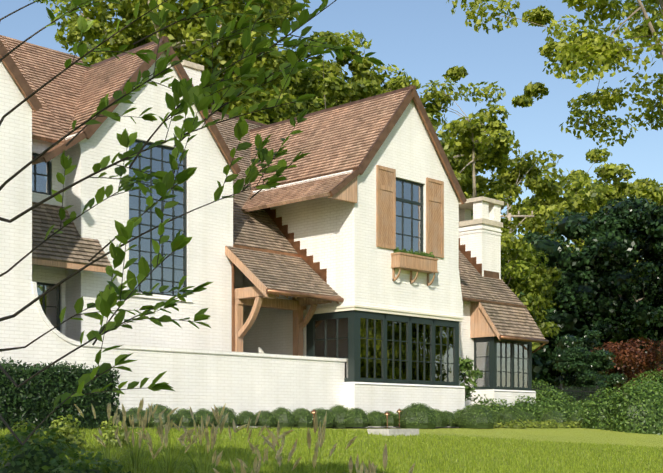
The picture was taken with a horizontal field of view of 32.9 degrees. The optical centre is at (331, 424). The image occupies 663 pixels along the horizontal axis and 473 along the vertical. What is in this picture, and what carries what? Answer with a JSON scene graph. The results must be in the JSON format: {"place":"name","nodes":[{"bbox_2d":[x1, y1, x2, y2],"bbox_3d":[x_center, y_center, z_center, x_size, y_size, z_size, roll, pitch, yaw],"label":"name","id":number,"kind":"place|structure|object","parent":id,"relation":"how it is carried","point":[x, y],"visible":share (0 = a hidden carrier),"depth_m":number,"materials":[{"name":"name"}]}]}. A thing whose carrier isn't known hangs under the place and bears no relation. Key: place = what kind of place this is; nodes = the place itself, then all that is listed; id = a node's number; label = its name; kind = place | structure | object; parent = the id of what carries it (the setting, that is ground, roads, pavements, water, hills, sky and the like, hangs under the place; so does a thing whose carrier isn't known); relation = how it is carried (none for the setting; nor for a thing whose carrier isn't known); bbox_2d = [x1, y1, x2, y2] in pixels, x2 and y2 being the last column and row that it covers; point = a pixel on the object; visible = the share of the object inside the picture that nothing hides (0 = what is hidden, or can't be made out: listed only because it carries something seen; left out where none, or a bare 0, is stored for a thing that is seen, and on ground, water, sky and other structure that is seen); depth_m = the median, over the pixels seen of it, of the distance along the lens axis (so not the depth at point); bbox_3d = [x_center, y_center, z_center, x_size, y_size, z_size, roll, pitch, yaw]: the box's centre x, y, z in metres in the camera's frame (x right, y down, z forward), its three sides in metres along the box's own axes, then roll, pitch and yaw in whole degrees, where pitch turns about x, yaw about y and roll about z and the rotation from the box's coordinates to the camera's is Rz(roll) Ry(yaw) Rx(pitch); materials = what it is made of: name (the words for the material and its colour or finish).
{"place":"outdoors","nodes":[
{"label":"outdoors","id":0,"kind":"place"},
{"bbox_2d":[0,0,662,258],"label":"sky","id":1,"kind":"structure","parent":0,"point":[424,38],"materials":[{"name":"blue"}]},
{"bbox_2d":[0,426,662,472],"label":"lawn ground","id":2,"kind":"structure","parent":0,"point":[592,436],"depth_m":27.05,"materials":[{"name":"green plant"}]},
{"bbox_2d":[0,356,119,429],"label":"yew hedge","id":3,"kind":"object","parent":2,"relation":"on","point":[32,400],"visible":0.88,"depth_m":20.54,"materials":[{"name":"green plant"}]},
{"bbox_2d":[0,423,132,472],"bbox_3d":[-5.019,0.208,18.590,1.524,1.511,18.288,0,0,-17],"label":"dark shrub","id":4,"kind":"object","parent":2,"relation":"on","point":[38,457],"visible":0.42,"depth_m":11.10,"materials":[{"name":"green plant"}]},
{"bbox_2d":[5,414,131,452],"bbox_3d":[-3.760,0.139,16.594,0.792,0.631,2.634,0,0,25],"label":"golden shrub","id":5,"kind":"object","parent":2,"relation":"on","point":[68,434],"visible":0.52,"depth_m":16.22,"materials":[{"name":"green plant"}]},
{"bbox_2d":[29,0,185,63],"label":"oak tree","id":6,"kind":"object","parent":2,"relation":"on","point":[90,45],"depth_m":59.18,"materials":[{"name":"green plant"}]},
{"bbox_2d":[48,0,310,124],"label":"oak tree","id":7,"kind":"object","parent":2,"relation":"on","point":[190,30],"depth_m":49.68,"materials":[{"name":"green plant"}]},
{"bbox_2d":[0,0,384,444],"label":"tree","id":8,"kind":"object","parent":2,"relation":"on","point":[107,298],"depth_m":7.99,"materials":[{"name":"green plant"}]},
{"bbox_2d":[85,410,384,472],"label":"fountain grass","id":9,"kind":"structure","parent":2,"relation":"on","point":[135,460],"depth_m":12.76,"materials":[{"name":"green plant"}]},
{"bbox_2d":[74,398,414,472],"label":"fountain grass plumes","id":10,"kind":"object","parent":9,"relation":"attached to","point":[272,445],"visible":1,"depth_m":10.63,"materials":[{"name":"plant"}]},
{"bbox_2d":[0,51,535,427],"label":"brick house walls","id":11,"kind":"structure","parent":2,"relation":"on","point":[204,367],"depth_m":27.71,"materials":[{"name":"white brick"}]},
{"bbox_2d":[0,35,459,211],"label":"roof shingles","id":12,"kind":"object","parent":11,"relation":"on","point":[339,139],"visible":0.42,"depth_m":29.37,"materials":[{"name":"brown wood"}]},
{"bbox_2d":[32,177,499,355],"bbox_3d":[-0.729,-3.337,28.964,2.100,6.230,16.560,0,0,44],"label":"timber framing","id":13,"kind":"object","parent":11,"relation":"attached to","point":[256,296],"visible":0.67,"depth_m":28.69,"materials":[{"name":"brown wood"}]},
{"bbox_2d":[0,36,545,351],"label":"copper flashing gutters","id":14,"kind":"object","parent":11,"relation":"attached to","point":[23,85],"visible":0.46,"depth_m":29.22,"materials":[{"name":"brown metal"}]},
{"bbox_2d":[32,140,531,390],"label":"window frames","id":15,"kind":"structure","parent":11,"relation":"attached to","point":[353,337],"depth_m":30.07,"materials":[{"name":"black metal"}]},
{"bbox_2d":[32,142,527,387],"bbox_3d":[-0.654,-3.497,30.792,4.268,6.490,18.080,0,0,44],"label":"window glass","id":16,"kind":"object","parent":15,"relation":"in","point":[482,348],"visible":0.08,"depth_m":29.61,"materials":[{"name":"glass"}]},
{"bbox_2d":[32,111,544,338],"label":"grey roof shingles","id":17,"kind":"object","parent":11,"relation":"attached to","point":[259,228],"visible":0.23,"depth_m":29.71,"materials":[{"name":"brown wood"}]},
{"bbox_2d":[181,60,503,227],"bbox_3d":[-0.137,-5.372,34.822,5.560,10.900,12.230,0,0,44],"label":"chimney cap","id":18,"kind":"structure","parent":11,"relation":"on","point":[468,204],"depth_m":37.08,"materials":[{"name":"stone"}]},
{"bbox_2d":[303,305,463,321],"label":"cornice trim","id":19,"kind":"structure","parent":11,"relation":"attached to","point":[385,311],"depth_m":29.86,"materials":[{"name":"beige paint"}]},
{"bbox_2d":[380,169,392,245],"bbox_3d":[1.445,-5.777,29.830,0.028,1.970,0.560,0,0,44],"label":"shutter panel","id":20,"kind":"object","parent":11,"relation":"attached to","point":[386,215],"visible":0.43,"depth_m":29.83,"materials":[{"name":"brown wood"}]},
{"bbox_2d":[266,289,548,352],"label":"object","id":21,"kind":"object","parent":11,"relation":"attached to","point":[310,296],"visible":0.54,"depth_m":28.81,"materials":[{"name":"brown wood"}]},
{"bbox_2d":[376,165,443,285],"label":"shutters and planter","id":22,"kind":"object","parent":11,"relation":"attached to","point":[412,262],"depth_m":30.16,"materials":[{"name":"brown wood"}]},
{"bbox_2d":[393,247,434,257],"bbox_3d":[2.272,-4.673,30.478,0.305,0.248,1.649,0,0,44],"label":"window box plant","id":23,"kind":"object","parent":22,"relation":"on","point":[410,251],"visible":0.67,"depth_m":30.38,"materials":[{"name":"green plant"}]},
{"bbox_2d":[429,181,440,253],"bbox_3d":[2.885,-5.777,31.331,0.028,1.970,0.560,0,0,44],"label":"shutter panel","id":24,"kind":"object","parent":22,"relation":"attached to","point":[434,224],"visible":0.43,"depth_m":31.30,"materials":[{"name":"brown wood"}]},
{"bbox_2d":[210,31,380,123],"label":"oak tree","id":25,"kind":"object","parent":2,"relation":"on","point":[365,87],"depth_m":57.40,"materials":[{"name":"green plant"}]},
{"bbox_2d":[114,402,583,428],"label":"boxwood balls","id":26,"kind":"object","parent":2,"relation":"on","point":[420,415],"visible":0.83,"depth_m":28.20,"materials":[{"name":"green plant"}]},
{"bbox_2d":[287,30,437,131],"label":"oak tree","id":27,"kind":"object","parent":2,"relation":"on","point":[358,69],"depth_m":63.25,"materials":[{"name":"green plant"}]},
{"bbox_2d":[384,411,389,428],"bbox_3d":[1.274,-0.066,25.602,0.150,0.495,0.143,0,0,44],"label":"path light","id":28,"kind":"object","parent":2,"relation":"on","point":[387,413],"visible":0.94,"depth_m":25.58,"materials":[{"name":"orange metal"}]},
{"bbox_2d":[367,429,418,435],"bbox_3d":[1.375,0.194,24.890,0.600,0.214,1.094,0,0,41],"label":"stone step","id":29,"kind":"object","parent":2,"relation":"on","point":[395,432],"visible":0.57,"depth_m":24.56,"materials":[{"name":"white stone"}]},
{"bbox_2d":[427,112,492,196],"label":"oak tree","id":30,"kind":"object","parent":2,"relation":"on","point":[437,124],"depth_m":70.98,"materials":[{"name":"green plant"}]},
{"bbox_2d":[420,66,563,280],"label":"ash tree","id":31,"kind":"object","parent":2,"relation":"on","point":[498,139],"depth_m":48.86,"materials":[{"name":"green plant"}]},
{"bbox_2d":[501,203,533,272],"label":"utility pole crossarm","id":32,"kind":"object","parent":2,"relation":"on","point":[509,216],"visible":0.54,"depth_m":58.11,"materials":[{"name":"brown wood"}]},
{"bbox_2d":[501,241,561,350],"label":"tree","id":33,"kind":"object","parent":2,"relation":"on","point":[531,285],"depth_m":48.09,"materials":[{"name":"green plant"}]},
{"bbox_2d":[493,419,584,428],"bbox_3d":[7.162,-0.037,34.045,1.369,0.311,7.161,0,0,44],"label":"groundcover plant","id":34,"kind":"object","parent":2,"relation":"on","point":[541,424],"visible":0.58,"depth_m":32.50,"materials":[{"name":"green plant"}]},
{"bbox_2d":[502,262,577,346],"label":"tree","id":35,"kind":"object","parent":2,"relation":"on","point":[554,295],"visible":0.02,"depth_m":61.72,"materials":[{"name":"green plant"}]},
{"bbox_2d":[446,0,662,147],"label":"oak tree","id":36,"kind":"object","parent":2,"relation":"on","point":[585,48],"depth_m":39.46,"materials":[{"name":"green plant"}]},
{"bbox_2d":[532,343,579,394],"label":"shrub","id":37,"kind":"object","parent":2,"relation":"on","point":[540,365],"visible":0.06,"depth_m":57.55,"materials":[{"name":"green plant"}]},
{"bbox_2d":[477,369,662,434],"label":"shrubs","id":38,"kind":"object","parent":2,"relation":"on","point":[639,409],"visible":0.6,"depth_m":33.52,"materials":[{"name":"green plant"}]},
{"bbox_2d":[540,339,603,404],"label":"tree","id":39,"kind":"object","parent":2,"relation":"on","point":[552,350],"depth_m":62.91,"materials":[{"name":"plant"}]},
{"bbox_2d":[500,148,662,404],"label":"tree","id":40,"kind":"object","parent":2,"relation":"on","point":[591,198],"depth_m":72.25,"materials":[{"name":"green plant"}]},
{"bbox_2d":[515,196,662,392],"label":"holly tree","id":41,"kind":"object","parent":2,"relation":"on","point":[605,253],"depth_m":58.04,"materials":[{"name":"green plant"}]},
{"bbox_2d":[550,330,627,407],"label":"shrub","id":42,"kind":"object","parent":2,"relation":"on","point":[582,359],"depth_m":45.62,"materials":[{"name":"green plant"}]},
{"bbox_2d":[581,286,662,395],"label":"tree","id":43,"kind":"object","parent":2,"relation":"on","point":[640,293],"visible":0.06,"depth_m":60.58,"materials":[{"name":"green plant"}]},
{"bbox_2d":[592,337,662,395],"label":"shrub","id":44,"kind":"object","parent":2,"relation":"on","point":[632,353],"depth_m":49.28,"materials":[{"name":"red plant"}]},
{"label":"mulch bed soil","id":45,"kind":"structure","parent":2,"relation":"on","visible":0},
{"bbox_2d":[459,356,492,406],"bbox_3d":[3.967,-0.998,33.477,1.642,2.154,1.476,0,0,44],"label":"magnolia shrub","id":46,"kind":"object","parent":45,"relation":"on","point":[465,365],"depth_m":33.19,"materials":[{"name":"green plant"}]},
{"bbox_2d":[532,384,601,406],"bbox_3d":[8.081,-0.672,39.006,0.060,1.500,5.150,0,0,44],"label":"iron fence","id":47,"kind":"object","parent":45,"relation":"on","point":[576,391],"visible":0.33,"depth_m":39.60,"materials":[{"name":"black metal"}]}
]}

